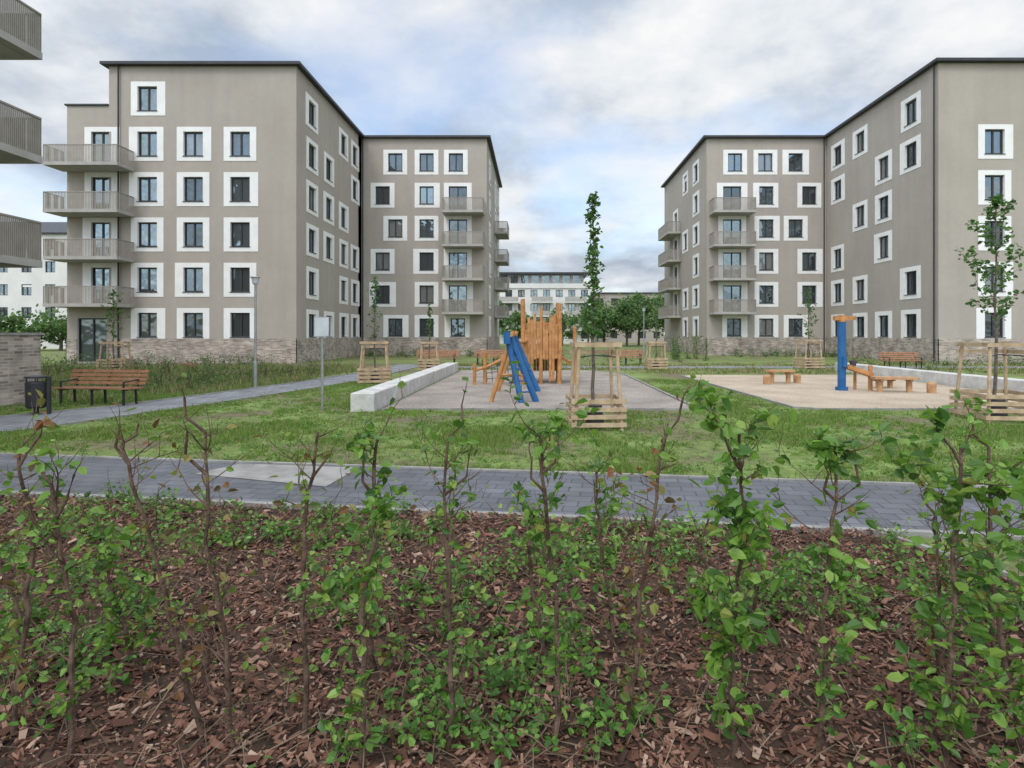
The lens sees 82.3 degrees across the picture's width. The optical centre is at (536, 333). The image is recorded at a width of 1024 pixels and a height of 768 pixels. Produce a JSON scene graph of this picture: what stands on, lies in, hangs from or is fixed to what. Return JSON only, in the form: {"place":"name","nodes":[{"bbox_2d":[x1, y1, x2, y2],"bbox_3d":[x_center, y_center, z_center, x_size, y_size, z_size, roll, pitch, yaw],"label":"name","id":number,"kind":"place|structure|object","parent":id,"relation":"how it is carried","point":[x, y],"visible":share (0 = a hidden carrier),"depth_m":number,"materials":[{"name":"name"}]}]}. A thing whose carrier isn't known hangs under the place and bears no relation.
{"place":"outdoors","nodes":[
{"label":"outdoors","id":0,"kind":"place"},
{"bbox_2d":[0,234,66,348],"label":"walls","id":1,"kind":"structure","parent":0,"point":[14,279],"depth_m":74.00,"materials":[{"name":"paint"}]},
{"bbox_2d":[0,238,54,340],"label":"windows","id":2,"kind":"structure","parent":1,"relation":"attached to","point":[26,289],"depth_m":74.18,"materials":[{"name":"clear glass"}]},
{"bbox_2d":[41,222,66,233],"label":"roof","id":3,"kind":"structure","parent":1,"relation":"on","point":[53,227],"depth_m":75.99,"materials":[{"name":"metal"}]},
{"bbox_2d":[0,364,418,430],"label":"garden path","id":4,"kind":"structure","parent":0,"point":[15,422],"depth_m":15.64,"materials":[{"name":"grey concrete"}]},
{"bbox_2d":[23,375,51,414],"bbox_3d":[-11.746,1.440,13.748,0.466,0.920,0.459,0,0,32],"label":"litter bin","id":5,"kind":"object","parent":4,"relation":"on","point":[44,388],"visible":0.93,"depth_m":13.64,"materials":[{"name":"metal"}]},
{"bbox_2d":[196,463,352,486],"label":"concrete slab","id":6,"kind":"structure","parent":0,"point":[325,476],"depth_m":7.89,"materials":[{"name":"grey concrete"}]},
{"bbox_2d":[0,455,1023,531],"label":"paved path","id":7,"kind":"structure","parent":0,"point":[890,504],"depth_m":7.05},
{"bbox_2d":[0,453,1023,541],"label":"path kerb","id":8,"kind":"structure","parent":7,"relation":"on","point":[921,533],"depth_m":6.70,"materials":[{"name":"concrete"}]},
{"bbox_2d":[0,343,1023,575],"bbox_3d":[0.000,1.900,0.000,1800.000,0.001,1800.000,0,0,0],"label":"ground","id":9,"kind":"structure","parent":0,"point":[706,446],"depth_m":11.38,"materials":[{"name":"green plant"}]},
{"bbox_2d":[0,333,43,405],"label":"walls","id":10,"kind":"structure","parent":9,"relation":"on","point":[20,356],"depth_m":15.62,"materials":[{"name":"brick"}]},
{"bbox_2d":[0,0,42,267],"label":"balconies","id":11,"kind":"structure","parent":10,"relation":"attached to","point":[20,137],"depth_m":15.80,"materials":[{"name":"concrete"}]},
{"bbox_2d":[52,369,148,405],"bbox_3d":[-11.739,1.433,15.789,2.300,0.935,0.704,0,0,7],"label":"park bench","id":12,"kind":"object","parent":9,"relation":"on","point":[112,377],"visible":0.95,"depth_m":15.93,"materials":[{"name":"brown wood"}]},
{"bbox_2d":[96,341,133,369],"bbox_3d":[-21.600,1.175,30.000,1.249,1.557,1.190,0,0,-17],"label":"tree guard","id":13,"kind":"object","parent":9,"relation":"on","point":[120,360],"visible":0.68,"depth_m":29.63,"materials":[{"name":"brown wood"}]},
{"bbox_2d":[60,367,338,379],"bbox_3d":[-21.600,1.894,29.000,24.800,0.001,10.000,0,0,0],"label":"shrub bed","id":14,"kind":"object","parent":9,"relation":"on","point":[266,378],"depth_m":26.56,"materials":[{"name":"plant"}]},
{"bbox_2d":[100,288,129,361],"bbox_3d":[-21.765,-0.211,30.067,1.352,4.226,1.150,0,0,35],"label":"young tree","id":15,"kind":"object","parent":14,"relation":"on","point":[108,313],"visible":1,"depth_m":29.99,"materials":[{"name":"green plant"}]},
{"bbox_2d":[0,364,417,432],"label":"garden path kerb","id":16,"kind":"structure","parent":9,"relation":"on","point":[81,421],"depth_m":16.07,"materials":[{"name":"concrete"}]},
{"bbox_2d":[41,363,398,365],"bbox_3d":[-21.400,1.893,35.925,25.200,0.001,3.050,0,0,0],"label":"shrub bed","id":17,"kind":"object","parent":9,"relation":"on","point":[319,364],"visible":0.4,"depth_m":36.04,"materials":[{"name":"green plant"}]},
{"bbox_2d":[250,276,260,386],"bbox_3d":[-9.950,-0.060,20.700,0.380,3.920,0.380,0,0,0],"label":"street lamp","id":18,"kind":"object","parent":9,"relation":"on","point":[255,280],"visible":0.94,"depth_m":20.67,"materials":[{"name":"metal"}]},
{"bbox_2d":[66,66,499,362],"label":"walls","id":19,"kind":"structure","parent":9,"relation":"on","point":[268,103],"depth_m":37.50,"materials":[{"name":"paint"}]},
{"bbox_2d":[117,65,362,357],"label":"downpipes","id":20,"kind":"object","parent":19,"relation":"attached to","point":[118,217],"visible":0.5,"depth_m":37.35,"materials":[{"name":"grey metal"}]},
{"bbox_2d":[43,144,508,318],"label":"balconies","id":21,"kind":"structure","parent":19,"relation":"attached to","point":[53,208],"depth_m":36.29,"materials":[{"name":"concrete"}]},
{"bbox_2d":[64,61,501,187],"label":"roof","id":22,"kind":"structure","parent":19,"relation":"on","point":[314,82],"depth_m":37.47,"materials":[{"name":"metal"}]},
{"bbox_2d":[77,81,498,361],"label":"windows","id":23,"kind":"structure","parent":19,"relation":"attached to","point":[148,98],"depth_m":37.68,"materials":[{"name":"white glass"}]},
{"bbox_2d":[314,317,328,409],"bbox_3d":[-5.350,0.740,14.591,0.380,2.320,0.078,0,0,0],"label":"sign post","id":24,"kind":"object","parent":9,"relation":"on","point":[321,327],"visible":1,"depth_m":14.55,"materials":[{"name":"metal"}]},
{"bbox_2d":[0,291,663,350],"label":"background trees","id":25,"kind":"object","parent":9,"relation":"on","point":[626,316],"visible":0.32,"depth_m":86.35,"materials":[{"name":"green plant"}]},
{"bbox_2d":[357,341,391,383],"bbox_3d":[-6.200,1.115,22.400,1.205,1.676,1.146,0,0,-11],"label":"tree guard","id":26,"kind":"object","parent":9,"relation":"on","point":[370,375],"visible":0.85,"depth_m":21.97,"materials":[{"name":"brown wood"}]},
{"bbox_2d":[366,275,382,371],"bbox_3d":[-6.230,-0.164,22.397,0.621,4.133,0.556,0,0,-41],"label":"young tree","id":27,"kind":"object","parent":9,"relation":"on","point":[375,287],"visible":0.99,"depth_m":22.37,"materials":[{"name":"green plant"}]},
{"bbox_2d":[351,363,457,411],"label":"concrete seating wall","id":28,"kind":"structure","parent":9,"relation":"on","point":[376,397],"depth_m":16.84,"materials":[{"name":"grey concrete"}]},
{"bbox_2d":[418,341,440,370],"bbox_3d":[-5.500,1.175,30.000,1.071,1.556,1.012,0,0,-6],"label":"tree guard","id":29,"kind":"object","parent":9,"relation":"on","point":[424,363],"visible":0.84,"depth_m":29.56,"materials":[{"name":"brown wood"}]},
{"bbox_2d":[425,303,433,361],"bbox_3d":[-5.495,0.167,30.053,0.536,3.473,0.613,0,0,0],"label":"young tree","id":30,"kind":"object","parent":9,"relation":"on","point":[429,319],"visible":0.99,"depth_m":29.98,"materials":[{"name":"green plant"}]},
{"bbox_2d":[416,350,459,362],"bbox_3d":[-6.000,1.433,35.290,2.600,0.935,0.704,0,0,0],"label":"park bench","id":31,"kind":"object","parent":9,"relation":"on","point":[454,355],"visible":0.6,"depth_m":35.48,"materials":[{"name":"brown wood"}]},
{"bbox_2d":[474,350,509,364],"bbox_3d":[-2.600,1.433,35.290,2.400,0.935,0.704,0,0,0],"label":"park bench","id":32,"kind":"object","parent":9,"relation":"on","point":[478,354],"visible":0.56,"depth_m":35.48,"materials":[{"name":"brown wood"}]},
{"bbox_2d":[41,362,1023,401],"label":"meadow grass","id":33,"kind":"structure","parent":9,"relation":"on","point":[173,385],"depth_m":27.82,"materials":[{"name":"green plant"}]},
{"bbox_2d":[41,333,1023,391],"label":"facade shrubs","id":34,"kind":"object","parent":9,"relation":"on","point":[402,352],"visible":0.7,"depth_m":30.33,"materials":[{"name":"green plant"}]},
{"bbox_2d":[385,370,688,407],"bbox_3d":[0.050,1.890,22.550,7.900,0.001,15.900,0,0,0],"label":"play gravel area","id":35,"kind":"object","parent":9,"relation":"on","point":[447,392],"visible":0.67,"depth_m":18.52,"materials":[{"name":"beige gravel"}]},
{"bbox_2d":[489,330,540,402],"bbox_3d":[-0.605,0.918,19.140,1.472,2.034,6.340,0,0,0],"label":"climbing swing frame","id":36,"kind":"object","parent":35,"relation":"on","point":[514,350],"visible":0.93,"depth_m":16.26,"materials":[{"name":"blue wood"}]},
{"bbox_2d":[473,299,576,384],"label":"wooden play tower","id":37,"kind":"structure","parent":35,"relation":"on","point":[542,347],"depth_m":22.12,"materials":[{"name":"brown wood"}]},
{"bbox_2d":[500,288,590,343],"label":"walls","id":38,"kind":"structure","parent":9,"relation":"on","point":[528,301],"depth_m":112.00,"materials":[{"name":"paint"}]},
{"bbox_2d":[499,290,587,338],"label":"windows","id":39,"kind":"structure","parent":38,"relation":"attached to","point":[559,293],"depth_m":112.18,"materials":[{"name":"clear glass"}]},
{"bbox_2d":[499,272,591,330],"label":"roof","id":40,"kind":"structure","parent":38,"relation":"on","point":[545,279],"depth_m":111.80,"materials":[{"name":"metal"}]},
{"bbox_2d":[577,191,604,404],"bbox_3d":[1.113,-0.494,11.883,0.561,4.790,0.573,0,0,-15],"label":"young tree","id":41,"kind":"object","parent":9,"relation":"on","point":[594,282],"visible":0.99,"depth_m":11.86,"materials":[{"name":"green plant"}]},
{"bbox_2d":[566,341,626,430],"bbox_3d":[1.180,1.055,11.900,1.089,1.795,1.030,0,0,-3],"label":"tree guard","id":42,"kind":"object","parent":9,"relation":"on","point":[595,420],"visible":0.89,"depth_m":11.48,"materials":[{"name":"brown wood"}]},
{"bbox_2d":[607,349,644,363],"bbox_3d":[5.400,1.433,35.590,2.200,0.935,0.704,0,0,0],"label":"park bench","id":43,"kind":"object","parent":9,"relation":"on","point":[639,353],"visible":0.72,"depth_m":35.78,"materials":[{"name":"brown wood"}]},
{"bbox_2d":[642,308,645,356],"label":"street lamp","id":44,"kind":"object","parent":9,"relation":"on","point":[643,309],"visible":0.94,"depth_m":45.98,"materials":[{"name":"metal"}]},
{"bbox_2d":[644,341,667,369],"bbox_3d":[6.300,1.175,31.000,1.071,1.556,1.012,0,0,0],"label":"tree guard","id":45,"kind":"object","parent":9,"relation":"on","point":[659,363],"visible":0.91,"depth_m":30.58,"materials":[{"name":"brown wood"}]},
{"bbox_2d":[654,308,661,360],"bbox_3d":[6.331,0.265,30.958,0.366,3.273,0.543,0,0,-17],"label":"young tree","id":46,"kind":"object","parent":9,"relation":"on","point":[656,329],"visible":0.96,"depth_m":30.98,"materials":[{"name":"green plant"}]},
{"bbox_2d":[380,372,1017,409],"bbox_3d":[5.497,1.885,21.259,18.794,0.070,13.469,0,0,0],"label":"play area edging","id":47,"kind":"object","parent":9,"relation":"on","point":[737,391],"visible":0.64,"depth_m":14.54,"materials":[{"name":"concrete"}]},
{"bbox_2d":[797,287,818,360],"bbox_3d":[14.757,-0.319,31.773,1.011,4.443,1.214,0,0,0],"label":"young tree","id":48,"kind":"object","parent":9,"relation":"on","point":[809,307],"visible":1,"depth_m":31.67,"materials":[{"name":"green plant"}]},
{"bbox_2d":[793,339,824,369],"bbox_3d":[14.700,1.125,31.700,1.160,1.656,1.101,0,0,-9],"label":"tree guard","id":49,"kind":"object","parent":9,"relation":"on","point":[805,363],"visible":0.9,"depth_m":31.47,"materials":[{"name":"brown wood"}]},
{"bbox_2d":[686,375,1015,407],"bbox_3d":[10.700,1.890,20.800,8.400,0.001,12.400,0,0,0],"label":"play sand area","id":50,"kind":"object","parent":9,"relation":"on","point":[817,391],"visible":0.83,"depth_m":18.84,"materials":[{"name":"beige sand"}]},
{"bbox_2d":[763,375,770,384],"bbox_3d":[8.600,1.720,21.903,0.277,0.360,0.274,0,0,0],"label":"timber stool","id":51,"kind":"object","parent":50,"relation":"on","point":[766,379],"visible":0.98,"depth_m":21.79,"materials":[{"name":"brown wood"}]},
{"bbox_2d":[764,370,795,383],"bbox_3d":[9.250,1.640,22.300,1.000,0.520,0.484,0,0,-6],"label":"sand play table","id":52,"kind":"object","parent":50,"relation":"on","point":[787,372],"visible":0.95,"depth_m":22.19,"materials":[{"name":"brown wood"}]},
{"bbox_2d":[793,374,800,382],"bbox_3d":[10.000,1.720,22.503,0.277,0.360,0.274,0,0,0],"label":"timber stool","id":53,"kind":"object","parent":50,"relation":"on","point":[796,378],"visible":0.91,"depth_m":22.39,"materials":[{"name":"brown wood"}]},
{"bbox_2d":[833,315,874,390],"bbox_3d":[10.563,0.640,19.605,1.226,2.520,0.490,0,0,0],"label":"sand play crane","id":54,"kind":"object","parent":50,"relation":"on","point":[842,366],"visible":0.93,"depth_m":19.49,"materials":[{"name":"blue paint"}]},
{"bbox_2d":[873,379,895,387],"bbox_3d":[12.100,1.710,20.400,0.900,0.380,0.434,0,0,-23],"label":"sand play table","id":55,"kind":"object","parent":50,"relation":"on","point":[889,383],"visible":0.3,"depth_m":20.44,"materials":[{"name":"brown wood"}]},
{"bbox_2d":[870,376,919,392],"bbox_3d":[11.600,1.650,19.000,1.300,0.500,0.484,0,0,11],"label":"sand play table","id":56,"kind":"object","parent":50,"relation":"on","point":[908,380],"visible":0.97,"depth_m":18.86,"materials":[{"name":"brown wood"}]},
{"bbox_2d":[926,382,936,392],"bbox_3d":[12.600,1.720,18.703,0.277,0.360,0.274,0,0,0],"label":"timber stool","id":57,"kind":"object","parent":50,"relation":"on","point":[931,387],"visible":0.96,"depth_m":18.60,"materials":[{"name":"brown wood"}]},
{"bbox_2d":[878,352,921,367],"bbox_3d":[19.495,1.433,31.290,2.200,0.935,0.704,0,0,-3],"label":"park bench","id":58,"kind":"object","parent":9,"relation":"on","point":[884,355],"visible":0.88,"depth_m":31.48,"materials":[{"name":"brown wood"}]},
{"bbox_2d":[835,363,1023,391],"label":"concrete seating wall","id":59,"kind":"structure","parent":9,"relation":"on","point":[971,381],"depth_m":21.55,"materials":[{"name":"grey concrete"}]},
{"bbox_2d":[868,528,1020,582],"bbox_3d":[4.202,1.880,3.278,0.050,0.080,5.002,0,0,-25],"label":"bed edging","id":60,"kind":"object","parent":9,"relation":"on","point":[1004,573],"visible":0.16,"depth_m":5.10,"materials":[{"name":"concrete"}]},
{"bbox_2d":[949,341,1023,422],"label":"tree guard","id":61,"kind":"object","parent":9,"relation":"on","point":[999,405],"visible":0.93,"depth_m":12.85,"materials":[{"name":"brown wood"}]},
{"bbox_2d":[954,193,1023,399],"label":"young tree","id":62,"kind":"object","parent":9,"relation":"on","point":[996,200],"visible":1,"depth_m":12.86,"materials":[{"name":"green plant"}]},
{"bbox_2d":[0,492,1023,767],"bbox_3d":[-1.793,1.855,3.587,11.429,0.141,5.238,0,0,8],"label":"bark mulch","id":63,"kind":"object","parent":0,"point":[188,728],"visible":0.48,"depth_m":3.22,"materials":[{"name":"brown wood"}]},
{"bbox_2d":[0,459,44,620],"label":"hedge shrub","id":64,"kind":"object","parent":63,"relation":"on","point":[8,490],"visible":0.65,"depth_m":2.90,"materials":[{"name":"green plant"}]},
{"bbox_2d":[0,483,47,658],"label":"hedge shrub","id":65,"kind":"object","parent":63,"relation":"on","point":[13,594],"visible":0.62,"depth_m":3.38,"materials":[{"name":"green plant"}]},
{"bbox_2d":[0,389,107,734],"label":"hedge shrub","id":66,"kind":"object","parent":63,"relation":"on","point":[48,424],"visible":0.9,"depth_m":2.76,"materials":[{"name":"green plant"}]},
{"bbox_2d":[0,438,131,763],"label":"hedge shrub","id":67,"kind":"object","parent":63,"relation":"on","point":[76,687],"visible":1,"depth_m":2.58,"materials":[{"name":"green plant"}]},
{"bbox_2d":[69,512,175,671],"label":"hedge shrub","id":68,"kind":"object","parent":63,"relation":"on","point":[115,601],"visible":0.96,"depth_m":3.18,"materials":[{"name":"green plant"}]},
{"bbox_2d":[89,398,224,735],"bbox_3d":[-1.721,1.098,2.631,0.477,1.630,0.408,0,0,-11],"label":"hedge shrub","id":69,"kind":"object","parent":63,"relation":"on","point":[192,663],"visible":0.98,"depth_m":2.65,"materials":[{"name":"green plant"}]},
{"bbox_2d":[165,501,253,670],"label":"hedge shrub","id":70,"kind":"object","parent":63,"relation":"on","point":[200,560],"visible":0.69,"depth_m":3.18,"materials":[{"name":"green plant"}]},
{"bbox_2d":[166,363,279,753],"bbox_3d":[-1.385,1.019,2.502,0.493,1.786,0.499,0,0,-17],"label":"hedge shrub","id":71,"kind":"object","parent":63,"relation":"on","point":[229,709],"visible":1,"depth_m":2.55,"materials":[{"name":"green plant"}]},
{"bbox_2d":[230,412,361,735],"bbox_3d":[-1.060,1.140,2.648,0.469,1.542,0.558,0,0,0],"label":"hedge shrub","id":72,"kind":"object","parent":63,"relation":"on","point":[307,670],"visible":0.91,"depth_m":2.69,"materials":[{"name":"green plant"}]},
{"bbox_2d":[295,369,409,767],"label":"hedge shrub","id":73,"kind":"object","parent":63,"relation":"on","point":[380,510],"visible":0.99,"depth_m":2.50,"materials":[{"name":"green plant"}]},
{"bbox_2d":[336,484,403,672],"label":"hedge shrub","id":74,"kind":"object","parent":63,"relation":"on","point":[383,655],"visible":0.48,"depth_m":3.19,"materials":[{"name":"green plant"}]},
{"bbox_2d":[401,431,488,624],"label":"hedge shrub","id":75,"kind":"object","parent":63,"relation":"on","point":[467,545],"visible":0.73,"depth_m":3.82,"materials":[{"name":"green plant"}]},
{"bbox_2d":[405,377,521,751],"bbox_3d":[-0.396,1.056,2.695,0.558,1.710,0.493,0,0,39],"label":"hedge shrub","id":76,"kind":"object","parent":63,"relation":"on","point":[449,582],"visible":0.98,"depth_m":2.71,"materials":[{"name":"green plant"}]},
{"bbox_2d":[0,481,1023,767],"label":"ground cover plants","id":77,"kind":"object","parent":63,"relation":"on","point":[604,711],"visible":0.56,"depth_m":3.73,"materials":[{"name":"green plant"}]},
{"bbox_2d":[0,484,1023,767],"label":"fallen twigs","id":78,"kind":"object","parent":63,"relation":"on","point":[800,730],"visible":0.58,"depth_m":3.03,"materials":[{"name":"brown wood"}]},
{"bbox_2d":[482,447,577,659],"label":"hedge shrub","id":79,"kind":"object","parent":63,"relation":"on","point":[538,630],"visible":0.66,"depth_m":3.37,"materials":[{"name":"green plant"}]},
{"bbox_2d":[464,361,601,756],"bbox_3d":[-0.015,1.010,2.633,0.663,1.803,0.601,0,0,0],"label":"hedge shrub","id":80,"kind":"object","parent":63,"relation":"on","point":[553,661],"visible":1,"depth_m":2.65,"materials":[{"name":"green plant"}]},
{"bbox_2d":[553,429,652,649],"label":"hedge shrub","id":81,"kind":"object","parent":63,"relation":"on","point":[615,506],"visible":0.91,"depth_m":3.48,"materials":[{"name":"green plant"}]},
{"bbox_2d":[591,378,695,729],"bbox_3d":[0.514,1.052,2.708,0.413,1.718,0.512,0,0,-31],"label":"hedge shrub","id":82,"kind":"object","parent":63,"relation":"on","point":[637,590],"visible":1,"depth_m":2.70,"materials":[{"name":"green plant"}]},
{"bbox_2d":[678,481,749,629],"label":"hedge shrub","id":83,"kind":"object","parent":63,"relation":"on","point":[704,552],"visible":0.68,"depth_m":3.60,"materials":[{"name":"green plant"}]},
{"bbox_2d":[686,373,804,757],"bbox_3d":[0.894,1.038,2.543,0.489,1.747,0.414,0,0,0],"label":"hedge shrub","id":84,"kind":"object","parent":63,"relation":"on","point":[743,532],"visible":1,"depth_m":2.52,"materials":[{"name":"green plant"}]},
{"bbox_2d":[726,508,803,639],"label":"hedge shrub","id":85,"kind":"object","parent":63,"relation":"on","point":[762,585],"visible":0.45,"depth_m":3.52,"materials":[{"name":"green plant"}]},
{"bbox_2d":[763,420,897,754],"bbox_3d":[1.309,1.123,2.580,0.356,1.575,0.579,0,0,-32],"label":"hedge shrub","id":86,"kind":"object","parent":63,"relation":"on","point":[823,448],"visible":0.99,"depth_m":2.57,"materials":[{"name":"green plant"}]},
{"bbox_2d":[865,404,1023,767],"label":"hedge shrub","id":87,"kind":"object","parent":63,"relation":"on","point":[951,501],"visible":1,"depth_m":2.53,"materials":[{"name":"green plant"}]},
{"bbox_2d":[900,476,1000,675],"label":"hedge shrub","id":88,"kind":"object","parent":63,"relation":"on","point":[935,524],"visible":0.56,"depth_m":3.11,"materials":[{"name":"green plant"}]},
{"bbox_2d":[938,389,1023,751],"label":"hedge shrub","id":89,"kind":"object","parent":63,"relation":"on","point":[1008,612],"visible":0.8,"depth_m":2.68,"materials":[{"name":"green plant"}]},
{"bbox_2d":[944,478,1023,665],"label":"hedge shrub","id":90,"kind":"object","parent":63,"relation":"on","point":[1007,518],"visible":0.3,"depth_m":3.31,"materials":[{"name":"green plant"}]},
{"bbox_2d":[0,0,1023,291],"label":"sky","id":91,"kind":"structure","parent":0,"point":[575,99],"materials":[{"name":"white"}]},
{"bbox_2d":[591,293,663,342],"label":"building","id":92,"kind":"structure","parent":0,"point":[620,338],"depth_m":120.00,"materials":[{"name":"paint"}]},
{"bbox_2d":[596,292,657,292],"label":"roof","id":93,"kind":"structure","parent":92,"relation":"on","point":[627,292],"depth_m":119.65,"materials":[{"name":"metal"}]},
{"bbox_2d":[597,298,659,337],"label":"windows","id":94,"kind":"structure","parent":92,"relation":"attached to","point":[630,335],"depth_m":120.18,"materials":[{"name":"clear glass"}]},
{"bbox_2d":[458,366,1023,367],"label":"cross path","id":95,"kind":"structure","parent":0,"point":[755,366],"depth_m":33.81,"materials":[{"name":"grey concrete"}]},
{"bbox_2d":[664,63,1023,363],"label":"walls","id":96,"kind":"structure","parent":0,"point":[969,97],"depth_m":41.84,"materials":[{"name":"paint"}]},
{"bbox_2d":[658,197,755,318],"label":"balconies","id":97,"kind":"structure","parent":96,"relation":"attached to","point":[665,233],"depth_m":50.01,"materials":[{"name":"concrete"}]},
{"bbox_2d":[661,57,1023,187],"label":"roof","id":98,"kind":"structure","parent":96,"relation":"on","point":[922,70],"depth_m":43.33,"materials":[{"name":"metal"}]},
{"bbox_2d":[673,90,1012,338],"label":"windows","id":99,"kind":"structure","parent":96,"relation":"attached to","point":[995,141],"depth_m":51.38,"materials":[{"name":"white glass"}]},
{"bbox_2d":[824,64,934,361],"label":"downpipes","id":100,"kind":"object","parent":96,"relation":"attached to","point":[933,220],"visible":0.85,"depth_m":37.26,"materials":[{"name":"grey metal"}]}
]}

